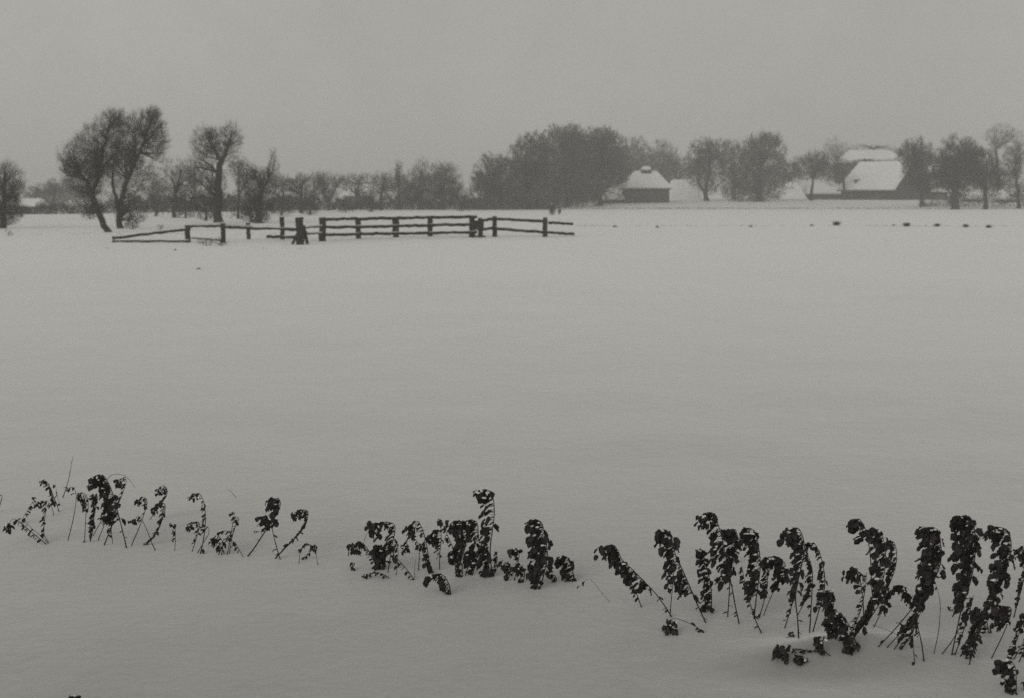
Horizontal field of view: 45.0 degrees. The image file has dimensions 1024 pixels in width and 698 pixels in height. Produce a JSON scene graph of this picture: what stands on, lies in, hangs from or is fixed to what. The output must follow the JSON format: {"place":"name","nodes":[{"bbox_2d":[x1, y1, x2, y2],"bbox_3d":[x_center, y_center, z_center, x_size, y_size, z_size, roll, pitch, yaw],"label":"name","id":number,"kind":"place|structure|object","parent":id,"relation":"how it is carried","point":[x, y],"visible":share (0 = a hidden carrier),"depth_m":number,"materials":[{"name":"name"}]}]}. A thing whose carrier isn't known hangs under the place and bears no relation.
{"place":"outdoors","nodes":[
{"label":"outdoors","id":0,"kind":"place"},
{"bbox_2d":[0,195,1023,697],"bbox_3d":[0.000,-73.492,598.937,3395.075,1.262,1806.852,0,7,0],"label":"ground","id":1,"kind":"structure","parent":0,"point":[628,385],"depth_m":12.19,"materials":[{"name":"snow"}]},
{"bbox_2d":[0,158,26,227],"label":"bare tree","id":2,"kind":"object","parent":1,"relation":"on","point":[7,195],"visible":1,"depth_m":85.32,"materials":[{"name":"grey plant"}]},
{"bbox_2d":[2,518,48,544],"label":"withered plant","id":3,"kind":"object","parent":1,"relation":"on","point":[8,526],"visible":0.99,"depth_m":8.51,"materials":[{"name":"black plant"}]},
{"bbox_2d":[15,198,49,209],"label":"shed","id":4,"kind":"structure","parent":1,"relation":"on","point":[31,202],"depth_m":185.69,"materials":[{"name":"brick"}]},
{"bbox_2d":[28,177,82,205],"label":"tree","id":5,"kind":"object","parent":1,"relation":"on","point":[53,190],"visible":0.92,"depth_m":213.24,"materials":[{"name":"grey plant"}]},
{"bbox_2d":[22,178,101,206],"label":"hedge","id":6,"kind":"object","parent":1,"relation":"on","point":[46,198],"visible":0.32,"depth_m":218.65,"materials":[{"name":"plant"}]},
{"bbox_2d":[7,198,130,213],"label":"hedge","id":7,"kind":"object","parent":1,"relation":"on","point":[49,208],"visible":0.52,"depth_m":146.54,"materials":[{"name":"plant"}]},
{"bbox_2d":[76,492,89,542],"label":"withered plant","id":8,"kind":"object","parent":1,"relation":"on","point":[82,501],"visible":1,"depth_m":8.56,"materials":[{"name":"black plant"}]},
{"bbox_2d":[56,104,132,231],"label":"bare tree","id":9,"kind":"object","parent":1,"relation":"on","point":[97,156],"visible":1,"depth_m":76.29,"materials":[{"name":"grey plant"}]},
{"bbox_2d":[87,494,107,541],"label":"withered plant","id":10,"kind":"object","parent":1,"relation":"on","point":[94,498],"visible":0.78,"depth_m":8.51,"materials":[{"name":"black plant"}]},
{"bbox_2d":[87,474,126,547],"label":"withered plant","id":11,"kind":"object","parent":1,"relation":"on","point":[111,518],"visible":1,"depth_m":8.44,"materials":[{"name":"black plant"}]},
{"bbox_2d":[104,104,172,227],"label":"bare tree","id":12,"kind":"object","parent":1,"relation":"on","point":[146,135],"visible":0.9,"depth_m":84.87,"materials":[{"name":"grey plant"}]},
{"bbox_2d":[128,497,155,550],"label":"withered plant","id":13,"kind":"object","parent":1,"relation":"on","point":[133,521],"visible":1,"depth_m":8.43,"materials":[{"name":"black plant"}]},
{"bbox_2d":[143,485,167,544],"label":"withered plant","id":14,"kind":"object","parent":1,"relation":"on","point":[156,507],"visible":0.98,"depth_m":8.50,"materials":[{"name":"black plant"}]},
{"bbox_2d":[138,167,174,207],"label":"tree","id":15,"kind":"object","parent":1,"relation":"on","point":[153,185],"visible":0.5,"depth_m":202.94,"materials":[{"name":"grey plant"}]},
{"bbox_2d":[150,157,198,217],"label":"bare tree","id":16,"kind":"object","parent":1,"relation":"on","point":[179,178],"visible":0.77,"depth_m":124.01,"materials":[{"name":"grey plant"}]},
{"bbox_2d":[169,196,199,217],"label":"shrub","id":17,"kind":"object","parent":1,"relation":"on","point":[181,209],"visible":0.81,"depth_m":121.00,"materials":[{"name":"grey plant"}]},
{"bbox_2d":[175,159,209,197],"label":"tree","id":18,"kind":"object","parent":1,"relation":"on","point":[194,187],"visible":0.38,"depth_m":198.08,"materials":[{"name":"grey plant"}]},
{"bbox_2d":[185,493,208,553],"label":"withered plant","id":19,"kind":"object","parent":1,"relation":"on","point":[188,527],"visible":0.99,"depth_m":8.32,"materials":[{"name":"black plant"}]},
{"bbox_2d":[112,216,295,242],"bbox_3d":[-15.446,-6.052,62.780,9.213,1.347,4.378,-2,7,-13],"label":"rail fence","id":20,"kind":"object","parent":1,"relation":"on","point":[248,227],"visible":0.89,"depth_m":60.94,"materials":[{"name":"brown wood"}]},
{"bbox_2d":[194,195,214,220],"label":"shrub","id":21,"kind":"object","parent":1,"relation":"on","point":[206,213],"visible":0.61,"depth_m":109.63,"materials":[{"name":"grey plant"}]},
{"bbox_2d":[172,118,244,222],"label":"bare tree","id":22,"kind":"object","parent":1,"relation":"on","point":[216,195],"visible":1,"depth_m":99.80,"materials":[{"name":"grey plant"}]},
{"bbox_2d":[127,190,298,211],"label":"hedge","id":23,"kind":"object","parent":1,"relation":"on","point":[166,207],"visible":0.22,"depth_m":164.05,"materials":[{"name":"plant"}]},
{"bbox_2d":[208,531,230,554],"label":"withered plant","id":24,"kind":"object","parent":1,"relation":"on","point":[214,540],"visible":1,"depth_m":8.30,"materials":[{"name":"black plant"}]},
{"bbox_2d":[226,512,242,556],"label":"withered plant","id":25,"kind":"object","parent":1,"relation":"on","point":[234,544],"visible":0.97,"depth_m":8.30,"materials":[{"name":"black plant"}]},
{"bbox_2d":[224,188,250,218],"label":"shrub","id":26,"kind":"object","parent":1,"relation":"on","point":[237,205],"visible":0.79,"depth_m":117.93,"materials":[{"name":"grey plant"}]},
{"bbox_2d":[227,148,281,222],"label":"bare tree","id":27,"kind":"object","parent":1,"relation":"on","point":[257,197],"visible":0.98,"depth_m":99.86,"materials":[{"name":"grey plant"}]},
{"bbox_2d":[247,497,280,559],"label":"withered plant","id":28,"kind":"object","parent":1,"relation":"on","point":[273,505],"visible":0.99,"depth_m":8.18,"materials":[{"name":"black plant"}]},
{"bbox_2d":[269,193,294,215],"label":"shrub","id":29,"kind":"object","parent":1,"relation":"on","point":[281,206],"visible":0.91,"depth_m":131.24,"materials":[{"name":"grey plant"}]},
{"bbox_2d":[274,509,308,558],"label":"withered plant","id":30,"kind":"object","parent":1,"relation":"on","point":[299,515],"visible":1,"depth_m":8.22,"materials":[{"name":"black plant"}]},
{"bbox_2d":[269,172,315,212],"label":"bare tree","id":31,"kind":"object","parent":1,"relation":"on","point":[289,188],"visible":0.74,"depth_m":152.69,"materials":[{"name":"grey plant"}]},
{"bbox_2d":[291,216,308,244],"bbox_3d":[-10.176,-5.610,58.903,0.906,1.444,0.765,0,7,0],"label":"gate post","id":32,"kind":"object","parent":1,"relation":"on","point":[300,235],"visible":0.92,"depth_m":58.58,"materials":[{"name":"brown wood"}]},
{"bbox_2d":[296,190,320,214],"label":"shrub","id":33,"kind":"object","parent":1,"relation":"on","point":[310,212],"visible":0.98,"depth_m":139.14,"materials":[{"name":"grey plant"}]},
{"bbox_2d":[311,170,349,209],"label":"bare tree","id":34,"kind":"object","parent":1,"relation":"on","point":[321,182],"visible":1,"depth_m":175.83,"materials":[{"name":"grey plant"}]},
{"bbox_2d":[342,178,372,202],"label":"tree","id":35,"kind":"object","parent":1,"relation":"on","point":[356,192],"visible":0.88,"depth_m":198.10,"materials":[{"name":"grey plant"}]},
{"bbox_2d":[334,171,380,200],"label":"tree","id":36,"kind":"object","parent":1,"relation":"on","point":[358,178],"visible":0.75,"depth_m":237.82,"materials":[{"name":"grey plant"}]},
{"bbox_2d":[341,179,376,205],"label":"house","id":37,"kind":"structure","parent":1,"relation":"on","point":[344,193],"depth_m":248.29,"materials":[{"name":"brick"}]},
{"bbox_2d":[346,530,374,570],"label":"withered plant","id":38,"kind":"object","parent":1,"relation":"on","point":[353,548],"visible":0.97,"depth_m":7.98,"materials":[{"name":"black plant"}]},
{"bbox_2d":[358,190,382,211],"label":"shrub","id":39,"kind":"object","parent":1,"relation":"on","point":[371,197],"visible":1,"depth_m":163.44,"materials":[{"name":"grey plant"}]},
{"bbox_2d":[364,521,398,572],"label":"withered plant","id":40,"kind":"object","parent":1,"relation":"on","point":[378,553],"visible":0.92,"depth_m":7.86,"materials":[{"name":"black plant"}]},
{"bbox_2d":[368,169,401,209],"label":"bare tree","id":41,"kind":"object","parent":1,"relation":"on","point":[384,188],"visible":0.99,"depth_m":175.46,"materials":[{"name":"grey plant"}]},
{"bbox_2d":[303,194,477,209],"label":"hedge","id":42,"kind":"object","parent":1,"relation":"on","point":[387,206],"visible":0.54,"depth_m":183.49,"materials":[{"name":"plant"}]},
{"bbox_2d":[386,542,414,579],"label":"withered plant","id":43,"kind":"object","parent":1,"relation":"on","point":[395,560],"visible":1,"depth_m":7.75,"materials":[{"name":"black plant"}]},
{"bbox_2d":[326,215,476,238],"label":"rail fence","id":44,"kind":"object","parent":1,"relation":"on","point":[395,225],"visible":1,"depth_m":65.74,"materials":[{"name":"brown wood"}]},
{"bbox_2d":[387,159,416,209],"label":"bare tree","id":45,"kind":"object","parent":1,"relation":"on","point":[399,197],"visible":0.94,"depth_m":182.42,"materials":[{"name":"grey plant"}]},
{"bbox_2d":[394,158,432,209],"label":"bare tree","id":46,"kind":"object","parent":1,"relation":"on","point":[415,178],"visible":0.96,"depth_m":182.48,"materials":[{"name":"grey plant"}]},
{"bbox_2d":[400,521,430,577],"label":"withered plant","id":47,"kind":"object","parent":1,"relation":"on","point":[411,532],"visible":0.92,"depth_m":7.93,"materials":[{"name":"black plant"}]},
{"bbox_2d":[416,519,455,573],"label":"withered plant","id":48,"kind":"object","parent":1,"relation":"on","point":[432,540],"visible":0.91,"depth_m":7.90,"materials":[{"name":"black plant"}]},
{"bbox_2d":[422,573,450,594],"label":"withered plant","id":49,"kind":"object","parent":1,"relation":"on","point":[443,588],"visible":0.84,"depth_m":7.45,"materials":[{"name":"black plant"}]},
{"bbox_2d":[415,159,463,209],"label":"round tree","id":50,"kind":"object","parent":1,"relation":"on","point":[441,192],"visible":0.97,"depth_m":182.10,"materials":[{"name":"grey plant"}]},
{"bbox_2d":[442,520,471,576],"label":"withered plant","id":51,"kind":"object","parent":1,"relation":"on","point":[455,529],"visible":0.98,"depth_m":7.76,"materials":[{"name":"black plant"}]},
{"bbox_2d":[461,519,479,574],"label":"withered plant","id":52,"kind":"object","parent":1,"relation":"on","point":[470,526],"visible":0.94,"depth_m":7.80,"materials":[{"name":"black plant"}]},
{"bbox_2d":[469,214,485,237],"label":"double post","id":53,"kind":"object","parent":1,"relation":"on","point":[479,227],"visible":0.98,"depth_m":67.96,"materials":[{"name":"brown wood"}]},
{"bbox_2d":[472,489,498,577],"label":"withered plant","id":54,"kind":"object","parent":1,"relation":"on","point":[482,497],"visible":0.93,"depth_m":7.81,"materials":[{"name":"black plant"}]},
{"bbox_2d":[467,151,524,209],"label":"broad tree","id":55,"kind":"object","parent":1,"relation":"on","point":[490,187],"visible":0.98,"depth_m":181.89,"materials":[{"name":"grey plant"}]},
{"bbox_2d":[496,548,525,582],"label":"withered plant","id":56,"kind":"object","parent":1,"relation":"on","point":[516,568],"visible":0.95,"depth_m":7.71,"materials":[{"name":"black plant"}]},
{"bbox_2d":[481,215,573,236],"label":"rail fence","id":57,"kind":"object","parent":1,"relation":"on","point":[494,228],"visible":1,"depth_m":68.94,"materials":[{"name":"brown wood"}]},
{"bbox_2d":[469,179,596,209],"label":"hedge","id":58,"kind":"object","parent":1,"relation":"on","point":[530,198],"visible":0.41,"depth_m":184.27,"materials":[{"name":"plant"}]},
{"bbox_2d":[500,130,566,208],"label":"broad tree","id":59,"kind":"object","parent":1,"relation":"on","point":[529,169],"visible":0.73,"depth_m":187.31,"materials":[{"name":"grey plant"}]},
{"bbox_2d":[524,519,553,589],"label":"withered plant","id":60,"kind":"object","parent":1,"relation":"on","point":[533,528],"visible":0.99,"depth_m":7.57,"materials":[{"name":"black plant"}]},
{"bbox_2d":[546,555,576,581],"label":"withered plant","id":61,"kind":"object","parent":1,"relation":"on","point":[564,571],"visible":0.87,"depth_m":7.69,"materials":[{"name":"black plant"}]},
{"bbox_2d":[520,120,607,207],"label":"broad tree","id":62,"kind":"object","parent":1,"relation":"on","point":[571,165],"visible":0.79,"depth_m":208.16,"materials":[{"name":"grey plant"}]},
{"bbox_2d":[572,124,633,205],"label":"broad tree","id":63,"kind":"object","parent":1,"relation":"on","point":[604,144],"visible":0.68,"depth_m":214.60,"materials":[{"name":"grey plant"}]},
{"bbox_2d":[602,186,624,203],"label":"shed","id":64,"kind":"structure","parent":1,"relation":"on","point":[621,199],"depth_m":227.41,"materials":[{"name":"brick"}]},
{"bbox_2d":[593,544,671,616],"bbox_3d":[0.683,1.337,7.085,0.463,0.491,0.224,-1,7,-6],"label":"withered plant","id":65,"kind":"object","parent":1,"relation":"on","point":[614,558],"visible":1,"depth_m":7.00,"materials":[{"name":"black plant"}]},
{"bbox_2d":[611,134,659,190],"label":"broad tree","id":66,"kind":"object","parent":1,"relation":"on","point":[635,166],"visible":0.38,"depth_m":279.26,"materials":[{"name":"grey plant"}]},
{"bbox_2d":[619,166,672,202],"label":"farmhouse","id":67,"kind":"object","parent":1,"relation":"on","point":[645,184],"visible":0.93,"depth_m":224.37,"materials":[{"name":"brick"}]},
{"bbox_2d":[637,139,682,183],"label":"broad tree","id":68,"kind":"object","parent":1,"relation":"on","point":[660,159],"visible":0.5,"depth_m":294.28,"materials":[{"name":"grey plant"}]},
{"bbox_2d":[661,154,691,180],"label":"tree","id":69,"kind":"object","parent":1,"relation":"on","point":[679,166],"visible":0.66,"depth_m":258.56,"materials":[{"name":"grey plant"}]},
{"bbox_2d":[654,529,706,622],"bbox_3d":[0.932,1.302,6.957,0.294,0.598,0.184,-3,8,-20],"label":"withered plant","id":70,"kind":"object","parent":1,"relation":"on","point":[665,539],"visible":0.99,"depth_m":6.91,"materials":[{"name":"black plant"}]},
{"bbox_2d":[662,618,703,635],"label":"withered plant","id":71,"kind":"object","parent":1,"relation":"on","point":[668,629],"visible":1,"depth_m":6.79,"materials":[{"name":"black plant"}]},
{"bbox_2d":[669,179,702,199],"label":"barn","id":72,"kind":"structure","parent":1,"relation":"on","point":[682,189],"depth_m":239.70,"materials":[{"name":"brick"}]},
{"bbox_2d":[695,548,714,612],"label":"withered plant","id":73,"kind":"object","parent":1,"relation":"on","point":[700,554],"visible":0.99,"depth_m":7.12,"materials":[{"name":"black plant"}]},
{"bbox_2d":[680,136,736,200],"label":"broad tree","id":74,"kind":"object","parent":1,"relation":"on","point":[708,159],"visible":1,"depth_m":231.96,"materials":[{"name":"grey plant"}]},
{"bbox_2d":[694,512,742,623],"bbox_3d":[1.333,1.183,7.435,0.260,0.718,1.341,2,8,18],"label":"withered plant","id":75,"kind":"object","parent":1,"relation":"on","point":[729,536],"visible":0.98,"depth_m":6.89,"materials":[{"name":"black plant"}]},
{"bbox_2d":[717,139,749,199],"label":"tree","id":76,"kind":"object","parent":1,"relation":"on","point":[733,171],"visible":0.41,"depth_m":252.05,"materials":[{"name":"grey plant"}]},
{"bbox_2d":[738,527,762,633],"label":"withered plant","id":77,"kind":"object","parent":1,"relation":"on","point":[746,537],"visible":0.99,"depth_m":7.04,"materials":[{"name":"black plant"}]},
{"bbox_2d":[720,128,794,201],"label":"broad tree","id":78,"kind":"object","parent":1,"relation":"on","point":[756,188],"visible":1,"depth_m":228.30,"materials":[{"name":"grey plant"}]},
{"bbox_2d":[756,556,789,617],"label":"withered plant","id":79,"kind":"object","parent":1,"relation":"on","point":[769,563],"visible":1,"depth_m":7.07,"materials":[{"name":"black plant"}]},
{"bbox_2d":[766,181,807,199],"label":"shed","id":80,"kind":"structure","parent":1,"relation":"on","point":[796,192],"depth_m":254.83,"materials":[{"name":"brick"}]},
{"bbox_2d":[776,527,811,638],"bbox_3d":[1.564,1.269,6.838,0.172,0.703,0.594,2,7,17],"label":"withered plant","id":81,"kind":"object","parent":1,"relation":"on","point":[793,540],"visible":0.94,"depth_m":6.59,"materials":[{"name":"black plant"}]},
{"bbox_2d":[564,206,1023,208],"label":"dry grass","id":82,"kind":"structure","parent":1,"relation":"on","point":[793,208],"depth_m":194.49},
{"bbox_2d":[772,636,830,666],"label":"withered plant","id":83,"kind":"object","parent":1,"relation":"on","point":[778,652],"visible":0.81,"depth_m":6.34,"materials":[{"name":"black plant"}]},
{"bbox_2d":[803,541,827,632],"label":"withered plant","id":84,"kind":"object","parent":1,"relation":"on","point":[819,576],"visible":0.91,"depth_m":6.71,"materials":[{"name":"black plant"}]},
{"bbox_2d":[786,148,845,200],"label":"broad tree","id":85,"kind":"object","parent":1,"relation":"on","point":[813,172],"visible":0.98,"depth_m":234.69,"materials":[{"name":"grey plant"}]},
{"bbox_2d":[802,183,840,198],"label":"shed","id":86,"kind":"structure","parent":1,"relation":"on","point":[824,191],"depth_m":260.37,"materials":[{"name":"brick"}]},
{"bbox_2d":[823,156,850,199],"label":"tree","id":87,"kind":"object","parent":1,"relation":"on","point":[843,171],"visible":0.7,"depth_m":247.28,"materials":[{"name":"grey plant"}]},
{"bbox_2d":[823,135,855,181],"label":"tree","id":88,"kind":"object","parent":1,"relation":"on","point":[839,155],"visible":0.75,"depth_m":325.88,"materials":[{"name":"grey plant"}]},
{"bbox_2d":[819,589,860,655],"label":"withered plant","id":89,"kind":"object","parent":1,"relation":"on","point":[833,617],"visible":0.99,"depth_m":6.42,"materials":[{"name":"black plant"}]},
{"bbox_2d":[841,519,874,634],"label":"withered plant","id":90,"kind":"object","parent":1,"relation":"on","point":[853,526],"visible":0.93,"depth_m":6.87,"materials":[{"name":"black plant"}]},
{"bbox_2d":[836,150,902,184],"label":"barn","id":91,"kind":"structure","parent":1,"relation":"on","point":[859,155],"depth_m":289.82,"materials":[{"name":"brick"}]},
{"bbox_2d":[853,527,897,636],"bbox_3d":[1.968,1.270,6.670,0.181,0.739,0.658,3,8,25],"label":"withered plant","id":92,"kind":"object","parent":1,"relation":"on","point":[873,535],"visible":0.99,"depth_m":6.44,"materials":[{"name":"black plant"}]},
{"bbox_2d":[836,161,927,199],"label":"barn","id":93,"kind":"structure","parent":1,"relation":"on","point":[874,180],"depth_m":245.93,"materials":[{"name":"brick"}]},
{"bbox_2d":[874,585,916,638],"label":"withered plant","id":94,"kind":"object","parent":1,"relation":"on","point":[905,595],"visible":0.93,"depth_m":6.83,"materials":[{"name":"black plant"}]},
{"bbox_2d":[878,526,946,664],"bbox_3d":[2.113,1.304,6.438,0.372,0.728,0.204,-4,8,-28],"label":"withered plant","id":95,"kind":"object","parent":1,"relation":"on","point":[930,557],"visible":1,"depth_m":6.46,"materials":[{"name":"black plant"}]},
{"bbox_2d":[894,134,944,206],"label":"broad tree","id":96,"kind":"object","parent":1,"relation":"on","point":[920,163],"visible":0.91,"depth_m":206.33,"materials":[{"name":"grey plant"}]},
{"bbox_2d":[930,133,986,208],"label":"broad tree","id":97,"kind":"object","parent":1,"relation":"on","point":[946,177],"visible":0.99,"depth_m":188.93,"materials":[{"name":"grey plant"}]},
{"bbox_2d":[942,515,982,654],"bbox_3d":[2.475,1.239,6.770,0.195,0.768,0.802,3,8,21],"label":"withered plant","id":98,"kind":"object","parent":1,"relation":"on","point":[963,554],"visible":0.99,"depth_m":6.52,"materials":[{"name":"black plant"}]},
{"bbox_2d":[918,189,1023,206],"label":"hedge","id":99,"kind":"object","parent":1,"relation":"on","point":[977,199],"visible":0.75,"depth_m":209.01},
{"bbox_2d":[960,146,1008,208],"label":"broad tree","id":100,"kind":"object","parent":1,"relation":"on","point":[996,174],"visible":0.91,"depth_m":189.22,"materials":[{"name":"grey plant"}]},
{"bbox_2d":[960,525,1015,664],"bbox_3d":[2.460,1.295,6.394,0.259,0.765,0.182,0,7,0],"label":"withered plant","id":101,"kind":"object","parent":1,"relation":"on","point":[998,568],"visible":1,"depth_m":6.35,"materials":[{"name":"black plant"}]},
{"bbox_2d":[977,605,1023,659],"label":"withered plant","id":102,"kind":"object","parent":1,"relation":"on","point":[1001,620],"visible":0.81,"depth_m":6.40,"materials":[{"name":"black plant"}]},
{"bbox_2d":[982,122,1023,191],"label":"tree","id":103,"kind":"object","parent":1,"relation":"on","point":[1002,140],"visible":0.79,"depth_m":295.58,"materials":[{"name":"grey plant"}]},
{"bbox_2d":[992,658,1023,694],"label":"withered plant","id":104,"kind":"object","parent":1,"relation":"on","point":[1005,668],"visible":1,"depth_m":5.95,"materials":[{"name":"black plant"}]},
{"bbox_2d":[999,139,1023,208],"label":"tree","id":105,"kind":"object","parent":1,"relation":"on","point":[1015,172],"visible":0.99,"depth_m":197.62,"materials":[{"name":"grey plant"}]},
{"bbox_2d":[1011,546,1023,661],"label":"withered plant","id":106,"kind":"object","parent":1,"relation":"on","point":[1020,556],"visible":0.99,"depth_m":7.04,"materials":[{"name":"black plant"}]},
{"bbox_2d":[0,0,1023,194],"label":"sky","id":107,"kind":"structure","parent":0,"point":[340,87],"materials":[{"name":"grey"}]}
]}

